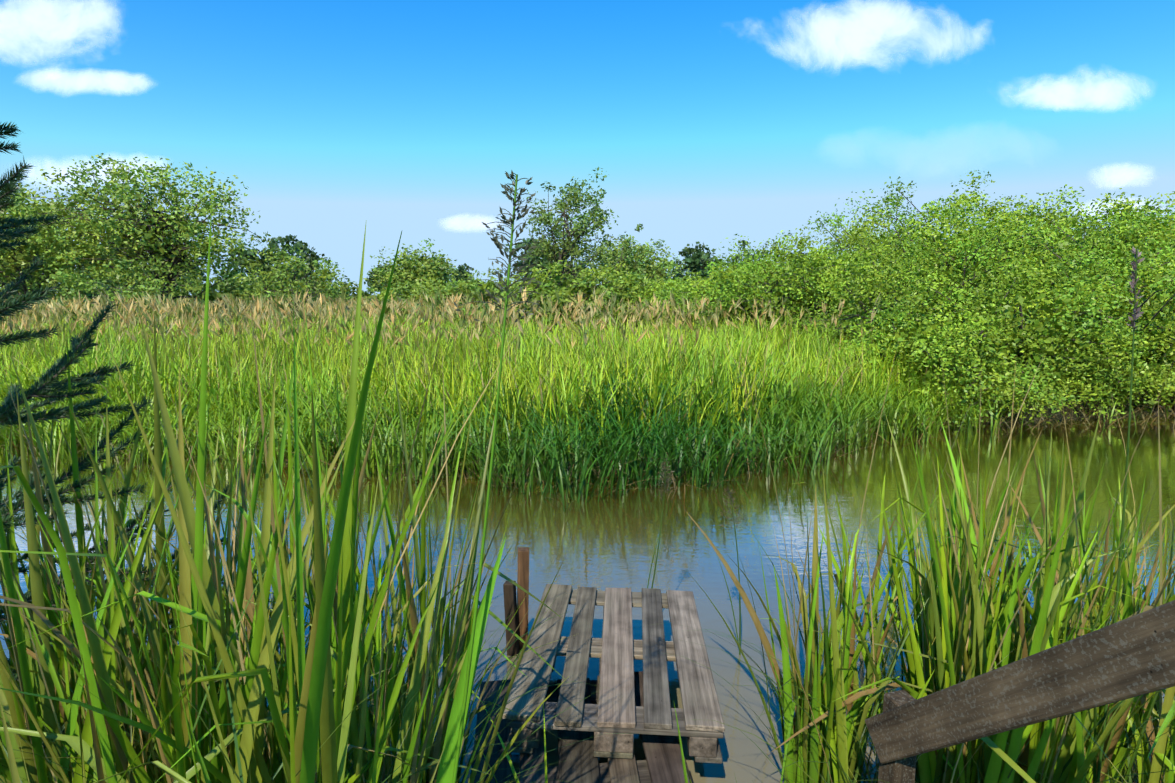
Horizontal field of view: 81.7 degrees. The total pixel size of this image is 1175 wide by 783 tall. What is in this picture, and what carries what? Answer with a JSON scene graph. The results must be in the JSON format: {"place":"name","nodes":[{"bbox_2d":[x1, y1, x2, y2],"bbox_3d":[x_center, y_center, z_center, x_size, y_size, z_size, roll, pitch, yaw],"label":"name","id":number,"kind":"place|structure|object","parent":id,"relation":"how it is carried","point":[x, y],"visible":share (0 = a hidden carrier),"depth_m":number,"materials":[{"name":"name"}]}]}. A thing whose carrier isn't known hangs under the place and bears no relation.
{"place":"outdoors","nodes":[
{"label":"outdoors","id":0,"kind":"place"},
{"bbox_2d":[0,0,124,79],"bbox_3d":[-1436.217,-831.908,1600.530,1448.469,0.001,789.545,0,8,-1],"label":"cloud","id":1,"kind":"structure","parent":0,"point":[42,27],"depth_m":1522.49,"materials":[{"name":"white"}]},
{"bbox_2d":[18,67,158,97],"bbox_3d":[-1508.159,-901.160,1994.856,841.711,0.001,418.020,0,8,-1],"label":"cloud","id":2,"kind":"structure","parent":0,"point":[113,82],"depth_m":1963.84,"materials":[{"name":"white"}]},
{"bbox_2d":[11,153,171,192],"bbox_3d":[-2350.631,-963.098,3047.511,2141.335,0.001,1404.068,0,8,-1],"label":"cloud","id":3,"kind":"structure","parent":0,"point":[63,168],"depth_m":2866.36,"materials":[{"name":"white"}]},
{"bbox_2d":[438,213,508,231],"bbox_3d":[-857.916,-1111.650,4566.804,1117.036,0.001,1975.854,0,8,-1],"label":"cloud","id":4,"kind":"structure","parent":0,"point":[463,223],"depth_m":4391.15,"materials":[{"name":"white"}]},
{"bbox_2d":[0,416,1174,782],"bbox_3d":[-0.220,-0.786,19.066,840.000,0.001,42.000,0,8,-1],"label":"river","id":5,"kind":"structure","parent":0,"point":[606,542],"depth_m":5.65,"materials":[{"name":"liquid"}]},
{"bbox_2d":[503,580,518,655],"bbox_3d":[-0.397,1.507,3.664,0.090,1.001,0.055,1,8,10],"label":"wooden post","id":6,"kind":"object","parent":5,"relation":"in","point":[510,599],"visible":0.38,"depth_m":3.60,"materials":[{"name":"brown wood"}]},
{"bbox_2d":[517,547,528,649],"bbox_3d":[-0.358,1.413,3.717,0.090,1.151,0.060,-1,8,-7],"label":"wooden post","id":7,"kind":"object","parent":5,"relation":"in","point":[523,570],"visible":0.46,"depth_m":3.64,"materials":[{"name":"brown wood"}]},
{"bbox_2d":[470,671,692,782],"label":"wooden dock","id":8,"kind":"object","parent":5,"relation":"on","point":[662,763],"visible":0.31,"depth_m":2.52,"materials":[{"name":"brown wood"}]},
{"bbox_2d":[502,584,724,763],"bbox_3d":[0.124,1.205,3.089,0.818,0.180,1.210,0,8,3],"label":"pallet","id":9,"kind":"object","parent":8,"relation":"on","point":[617,649],"visible":0.96,"depth_m":2.80,"materials":[{"name":"grey wood"}]},
{"bbox_2d":[0,0,1174,294],"label":"sky","id":10,"kind":"structure","parent":0,"point":[337,118],"materials":[{"name":"blue"}]},
{"bbox_2d":[9,295,1174,476],"bbox_3d":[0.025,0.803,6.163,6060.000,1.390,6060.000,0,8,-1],"label":"ground","id":11,"kind":"structure","parent":0,"point":[1059,414],"depth_m":10.66,"materials":[{"name":"soil"}]},
{"bbox_2d":[0,185,115,316],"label":"tree","id":12,"kind":"object","parent":11,"relation":"on","point":[3,284],"visible":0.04,"depth_m":35.04,"materials":[{"name":"green plant"}]},
{"bbox_2d":[0,187,120,302],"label":"tree","id":13,"kind":"object","parent":11,"relation":"on","point":[9,260],"visible":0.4,"depth_m":29.32,"materials":[{"name":"green plant"}]},
{"bbox_2d":[29,279,134,313],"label":"hedge bush","id":14,"kind":"object","parent":11,"relation":"on","point":[89,294],"visible":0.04,"depth_m":36.72,"materials":[{"name":"green plant"}]},
{"bbox_2d":[65,260,100,279],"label":"tree","id":15,"kind":"object","parent":11,"relation":"on","point":[79,267],"depth_m":101.56,"materials":[{"name":"green plant"}]},
{"bbox_2d":[82,240,136,286],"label":"tree","id":16,"kind":"object","parent":11,"relation":"on","point":[106,280],"visible":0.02,"depth_m":96.28,"materials":[{"name":"green plant"}]},
{"bbox_2d":[0,121,234,748],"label":"young spruce","id":17,"kind":"object","parent":11,"relation":"on","point":[43,386],"visible":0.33,"depth_m":2.26,"materials":[{"name":"green plant"}]},
{"bbox_2d":[34,255,205,329],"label":"bush","id":18,"kind":"object","parent":11,"relation":"on","point":[126,293],"visible":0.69,"depth_m":23.23,"materials":[{"name":"green plant"}]},
{"bbox_2d":[2,153,270,315],"bbox_3d":[-18.924,-6.331,28.914,9.594,7.219,9.156,0,8,-1],"label":"willow","id":19,"kind":"object","parent":11,"relation":"on","point":[140,235],"visible":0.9,"depth_m":27.94,"materials":[{"name":"green plant"}]},
{"bbox_2d":[96,283,189,305],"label":"hedge bush","id":20,"kind":"object","parent":11,"relation":"on","point":[129,288],"depth_m":47.75,"materials":[{"name":"green plant"}]},
{"bbox_2d":[177,255,197,289],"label":"tree","id":21,"kind":"object","parent":11,"relation":"on","point":[190,268],"visible":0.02,"depth_m":136.37,"materials":[{"name":"green plant"}]},
{"bbox_2d":[179,266,210,294],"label":"tree","id":22,"kind":"object","parent":11,"relation":"on","point":[202,274],"visible":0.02,"depth_m":154.72,"materials":[{"name":"green plant"}]},
{"bbox_2d":[161,266,288,317],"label":"hedge bush","id":23,"kind":"object","parent":11,"relation":"on","point":[220,286],"visible":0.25,"depth_m":36.71,"materials":[{"name":"green plant"}]},
{"bbox_2d":[222,242,288,281],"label":"tree","id":24,"kind":"object","parent":11,"relation":"on","point":[248,252],"visible":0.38,"depth_m":96.81,"materials":[{"name":"green plant"}]},
{"bbox_2d":[218,275,331,312],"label":"hedge bush","id":25,"kind":"object","parent":11,"relation":"on","point":[287,291],"visible":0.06,"depth_m":39.94,"materials":[{"name":"green plant"}]},
{"bbox_2d":[261,234,319,282],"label":"tree","id":26,"kind":"object","parent":11,"relation":"on","point":[287,239],"visible":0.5,"depth_m":102.01,"materials":[{"name":"green plant"}]},
{"bbox_2d":[233,241,354,322],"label":"bush","id":27,"kind":"object","parent":11,"relation":"on","point":[275,283],"visible":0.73,"depth_m":26.92,"materials":[{"name":"green plant"}]},
{"bbox_2d":[297,254,332,280],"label":"tree","id":28,"kind":"object","parent":11,"relation":"on","point":[308,258],"visible":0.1,"depth_m":158.49,"materials":[{"name":"green plant"}]},
{"bbox_2d":[284,271,379,311],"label":"hedge bush","id":29,"kind":"object","parent":11,"relation":"on","point":[366,293],"visible":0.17,"depth_m":48.80,"materials":[{"name":"green plant"}]},
{"bbox_2d":[363,266,382,286],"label":"tree","id":30,"kind":"object","parent":11,"relation":"on","point":[367,278],"visible":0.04,"depth_m":167.65,"materials":[{"name":"green plant"}]},
{"bbox_2d":[364,263,386,291],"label":"tree","id":31,"kind":"object","parent":11,"relation":"on","point":[370,283],"visible":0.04,"depth_m":141.88,"materials":[{"name":"green plant"}]},
{"bbox_2d":[375,263,395,294],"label":"tree","id":32,"kind":"object","parent":11,"relation":"on","point":[381,276],"visible":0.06,"depth_m":132.64,"materials":[{"name":"green plant"}]},
{"bbox_2d":[367,279,444,309],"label":"hedge bush","id":33,"kind":"object","parent":11,"relation":"on","point":[409,287],"visible":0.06,"depth_m":41.31,"materials":[{"name":"green plant"}]},
{"bbox_2d":[363,238,458,294],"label":"tree","id":34,"kind":"object","parent":11,"relation":"on","point":[414,267],"visible":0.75,"depth_m":44.16,"materials":[{"name":"green plant"}]},
{"bbox_2d":[371,274,487,324],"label":"willow bush","id":35,"kind":"object","parent":11,"relation":"on","point":[407,296],"visible":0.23,"depth_m":28.36,"materials":[{"name":"green plant"}]},
{"bbox_2d":[0,286,883,401],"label":"reeds","id":36,"kind":"object","parent":11,"relation":"on","point":[280,307],"visible":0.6,"depth_m":10.15,"materials":[{"name":"green plant"}]},
{"bbox_2d":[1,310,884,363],"bbox_3d":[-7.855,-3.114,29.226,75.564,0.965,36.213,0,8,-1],"label":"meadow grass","id":37,"kind":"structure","parent":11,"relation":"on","point":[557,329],"depth_m":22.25,"materials":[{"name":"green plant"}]},
{"bbox_2d":[449,263,477,285],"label":"tree","id":38,"kind":"object","parent":11,"relation":"on","point":[461,273],"visible":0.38,"depth_m":148.27,"materials":[{"name":"green plant"}]},
{"bbox_2d":[404,267,573,328],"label":"willow bush","id":39,"kind":"object","parent":11,"relation":"on","point":[453,288],"visible":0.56,"depth_m":25.57,"materials":[{"name":"green plant"}]},
{"bbox_2d":[436,170,546,782],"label":"panicle grass","id":40,"kind":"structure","parent":11,"relation":"on","point":[448,766],"depth_m":1.31,"materials":[{"name":"green plant"}]},
{"bbox_2d":[0,306,985,460],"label":"tall bank grass","id":41,"kind":"structure","parent":11,"relation":"on","point":[728,356],"depth_m":9.47,"materials":[{"name":"green plant"}]},
{"bbox_2d":[501,240,557,275],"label":"tree","id":42,"kind":"object","parent":11,"relation":"on","point":[516,246],"visible":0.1,"depth_m":109.36,"materials":[{"name":"green plant"}]},
{"bbox_2d":[512,235,565,284],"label":"tree","id":43,"kind":"object","parent":11,"relation":"on","point":[520,245],"visible":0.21,"depth_m":106.48,"materials":[{"name":"green plant"}]},
{"bbox_2d":[487,258,643,326],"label":"willow bush","id":44,"kind":"object","parent":11,"relation":"on","point":[556,278],"visible":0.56,"depth_m":26.74,"materials":[{"name":"green plant"}]},
{"bbox_2d":[540,248,590,286],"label":"tree","id":45,"kind":"object","parent":11,"relation":"on","point":[573,265],"visible":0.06,"depth_m":108.76,"materials":[{"name":"green plant"}]},
{"bbox_2d":[514,167,618,286],"bbox_3d":[-1.051,-6.896,32.485,5.081,7.298,5.151,0,8,-1],"label":"tree","id":46,"kind":"object","parent":11,"relation":"on","point":[568,245],"visible":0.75,"depth_m":31.82,"materials":[{"name":"green plant"}]},
{"bbox_2d":[0,348,1174,511],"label":"reeds","id":47,"kind":"object","parent":11,"relation":"on","point":[850,422],"visible":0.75,"depth_m":7.65,"materials":[{"name":"green plant"}]},
{"bbox_2d":[0,192,1174,782],"bbox_3d":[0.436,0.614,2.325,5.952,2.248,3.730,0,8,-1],"label":"reeds","id":48,"kind":"object","parent":11,"relation":"on","point":[312,706],"visible":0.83,"depth_m":1.82,"materials":[{"name":"green plant"}]},
{"bbox_2d":[587,239,639,278],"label":"bush","id":49,"kind":"object","parent":11,"relation":"on","point":[592,264],"visible":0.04,"depth_m":122.66,"materials":[{"name":"green plant"}]},
{"bbox_2d":[557,263,686,325],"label":"willow bush","id":50,"kind":"object","parent":11,"relation":"on","point":[635,278],"visible":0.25,"depth_m":28.70,"materials":[{"name":"green plant"}]},
{"bbox_2d":[603,224,648,285],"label":"bush","id":51,"kind":"object","parent":11,"relation":"on","point":[627,251],"visible":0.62,"depth_m":32.37,"materials":[{"name":"green plant"}]},
{"bbox_2d":[591,238,684,282],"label":"bush","id":52,"kind":"object","parent":11,"relation":"on","point":[650,267],"visible":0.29,"depth_m":50.13,"materials":[{"name":"green plant"}]},
{"bbox_2d":[629,278,682,320],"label":"willow bush","id":53,"kind":"object","parent":11,"relation":"on","point":[654,285],"depth_m":31.38,"materials":[{"name":"green plant"}]},
{"bbox_2d":[618,277,695,325],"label":"willow bush","id":54,"kind":"object","parent":11,"relation":"on","point":[658,285],"visible":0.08,"depth_m":26.82,"materials":[{"name":"green plant"}]},
{"bbox_2d":[655,257,688,281],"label":"tree","id":55,"kind":"object","parent":11,"relation":"on","point":[676,262],"visible":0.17,"depth_m":151.15,"materials":[{"name":"green plant"}]},
{"bbox_2d":[673,241,718,286],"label":"tree","id":56,"kind":"object","parent":11,"relation":"on","point":[694,259],"visible":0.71,"depth_m":107.88,"materials":[{"name":"green plant"}]},
{"bbox_2d":[640,261,758,331],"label":"willow bush","id":57,"kind":"object","parent":11,"relation":"on","point":[663,293],"visible":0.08,"depth_m":23.96,"materials":[{"name":"green plant"}]},
{"bbox_2d":[687,251,724,278],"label":"tree","id":58,"kind":"object","parent":11,"relation":"on","point":[708,254],"visible":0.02,"depth_m":110.81,"materials":[{"name":"green plant"}]},
{"bbox_2d":[725,240,767,267],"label":"bush","id":59,"kind":"object","parent":11,"relation":"on","point":[744,243],"visible":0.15,"depth_m":122.58,"materials":[{"name":"green plant"}]},
{"bbox_2d":[663,258,832,335],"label":"willow bush","id":60,"kind":"object","parent":11,"relation":"on","point":[719,288],"visible":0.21,"depth_m":20.69,"materials":[{"name":"green plant"}]},
{"bbox_2d":[694,248,879,327],"bbox_3d":[6.941,-3.338,23.260,6.736,3.170,6.567,0,8,-1],"label":"willow bush","id":61,"kind":"object","parent":11,"relation":"on","point":[775,271],"depth_m":22.29,"materials":[{"name":"green plant"}]},
{"bbox_2d":[778,242,810,260],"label":"tree","id":62,"kind":"object","parent":11,"relation":"on","point":[796,251],"depth_m":132.41,"materials":[{"name":"green plant"}]},
{"bbox_2d":[685,225,925,343],"bbox_3d":[6.054,-2.786,18.506,6.799,3.300,6.052,0,8,-1],"label":"willow bush","id":63,"kind":"object","parent":11,"relation":"on","point":[777,291],"visible":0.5,"depth_m":17.79,"materials":[{"name":"green plant"}]},
{"bbox_2d":[834,283,1042,419],"bbox_3d":[5.362,-0.698,10.645,2.892,1.996,3.194,6,10,37],"label":"willow bush","id":64,"kind":"object","parent":11,"relation":"on","point":[894,334],"visible":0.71,"depth_m":10.21,"materials":[{"name":"green plant"}]},
{"bbox_2d":[813,198,1074,297],"bbox_3d":[10.351,-3.286,19.676,7.905,4.119,7.418,0,8,-1],"label":"willow bush","id":65,"kind":"object","parent":11,"relation":"on","point":[893,233],"depth_m":18.75,"materials":[{"name":"green plant"}]},
{"bbox_2d":[769,216,1149,361],"bbox_3d":[6.795,-1.702,12.887,5.872,3.282,5.789,0,8,-1],"label":"willow bush","id":66,"kind":"object","parent":11,"relation":"on","point":[896,276],"visible":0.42,"depth_m":12.53,"materials":[{"name":"green plant"}]},
{"bbox_2d":[784,170,1140,349],"bbox_3d":[8.584,-2.837,15.978,8.146,4.196,7.629,0,8,-1],"label":"willow bush","id":67,"kind":"object","parent":11,"relation":"on","point":[943,215],"visible":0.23,"depth_m":14.86,"materials":[{"name":"green plant"}]},
{"bbox_2d":[892,336,1058,432],"bbox_3d":[5.458,-0.054,9.934,2.286,1.483,2.064,8,11,43],"label":"bush","id":68,"kind":"object","parent":11,"relation":"on","point":[982,386],"visible":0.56,"depth_m":9.72,"materials":[{"name":"green plant"}]},
{"bbox_2d":[879,252,1174,400],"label":"willow bush","id":69,"kind":"object","parent":11,"relation":"on","point":[1046,308],"visible":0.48,"depth_m":10.26,"materials":[{"name":"green plant"}]},
{"bbox_2d":[959,319,1110,423],"bbox_3d":[6.590,-0.235,10.103,1.930,1.661,2.053,0,8,-1],"label":"bush","id":70,"kind":"object","parent":11,"relation":"on","point":[1050,389],"visible":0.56,"depth_m":9.92,"materials":[{"name":"green plant"}]},
{"bbox_2d":[898,190,1174,375],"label":"willow bush","id":71,"kind":"object","parent":11,"relation":"on","point":[1062,248],"visible":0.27,"depth_m":12.15,"materials":[{"name":"green plant"}]},
{"bbox_2d":[949,188,1174,349],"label":"willow bush","id":72,"kind":"object","parent":11,"relation":"on","point":[1120,204],"visible":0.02,"depth_m":13.92,"materials":[{"name":"green plant"}]},
{"bbox_2d":[989,236,1174,404],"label":"willow bush","id":73,"kind":"object","parent":11,"relation":"on","point":[1169,286],"visible":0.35,"depth_m":10.78,"materials":[{"name":"green plant"}]},
{"bbox_2d":[1010,214,1173,250],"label":"willow bush","id":74,"kind":"object","parent":11,"relation":"on","point":[1097,231],"depth_m":18.44,"materials":[{"name":"green plant"}]},
{"bbox_2d":[1024,317,1174,420],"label":"bush","id":75,"kind":"object","parent":11,"relation":"on","point":[1125,380],"visible":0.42,"depth_m":10.31,"materials":[{"name":"green plant"}]},
{"bbox_2d":[1070,247,1144,782],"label":"panicle grass","id":76,"kind":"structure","parent":11,"relation":"on","point":[1133,284],"depth_m":2.04,"materials":[{"name":"green plant"}]},
{"bbox_2d":[1063,332,1174,418],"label":"bush","id":77,"kind":"object","parent":11,"relation":"on","point":[1163,366],"visible":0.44,"depth_m":10.40,"materials":[{"name":"green plant"}]},
{"bbox_2d":[1072,234,1174,373],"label":"willow bush","id":78,"kind":"object","parent":11,"relation":"on","point":[1162,301],"visible":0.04,"depth_m":11.59,"materials":[{"name":"green plant"}]},
{"bbox_2d":[1073,202,1174,250],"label":"willow bush","id":79,"kind":"object","parent":11,"relation":"on","point":[1155,221],"depth_m":16.01,"materials":[{"name":"green plant"}]},
{"bbox_2d":[1097,203,1174,362],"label":"willow bush","id":80,"kind":"object","parent":11,"relation":"on","point":[1165,244],"visible":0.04,"depth_m":13.22,"materials":[{"name":"green plant"}]},
{"bbox_2d":[647,457,675,588],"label":"panicle grass","id":81,"kind":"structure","parent":0,"point":[665,480],"depth_m":3.71,"materials":[{"name":"green plant"}]},
{"bbox_2d":[716,488,747,654],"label":"panicle grass","id":82,"kind":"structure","parent":0,"point":[733,516],"depth_m":3.55,"materials":[{"name":"green plant"}]},
{"bbox_2d":[725,0,992,75],"bbox_3d":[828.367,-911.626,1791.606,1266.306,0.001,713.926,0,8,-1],"label":"cloud","id":83,"kind":"structure","parent":0,"point":[859,32],"depth_m":1712.06,"materials":[{"name":"white"}]},
{"bbox_2d":[878,690,916,782],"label":"handrail post","id":84,"kind":"object","parent":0,"point":[901,771],"visible":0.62,"depth_m":2.02,"materials":[{"name":"wood"}]},
{"bbox_2d":[865,600,1174,763],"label":"hand rail","id":85,"kind":"object","parent":84,"relation":"attached to","point":[1129,657],"visible":0.93,"depth_m":1.49,"materials":[{"name":"brown wood"}]},
{"bbox_2d":[810,120,1059,179],"bbox_3d":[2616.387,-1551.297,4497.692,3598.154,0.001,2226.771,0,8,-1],"label":"cloud","id":86,"kind":"structure","parent":0,"point":[936,151],"depth_m":4240.45,"materials":[{"name":"white"}]},
{"bbox_2d":[990,63,1156,113],"bbox_3d":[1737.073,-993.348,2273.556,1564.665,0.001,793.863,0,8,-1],"label":"cloud","id":87,"kind":"structure","parent":0,"point":[1065,93],"depth_m":2257.93,"materials":[{"name":"white"}]},
{"bbox_2d":[1083,160,1156,190],"bbox_3d":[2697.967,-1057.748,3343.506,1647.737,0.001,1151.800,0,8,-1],"label":"cloud","id":88,"kind":"structure","parent":0,"point":[1116,176],"depth_m":3309.12,"materials":[{"name":"white"}]},
{"bbox_2d":[1070,197,1169,220],"bbox_3d":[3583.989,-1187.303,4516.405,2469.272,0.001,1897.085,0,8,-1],"label":"bush","id":89,"kind":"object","parent":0,"point":[1109,205],"depth_m":4182.74,"materials":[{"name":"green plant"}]}
]}

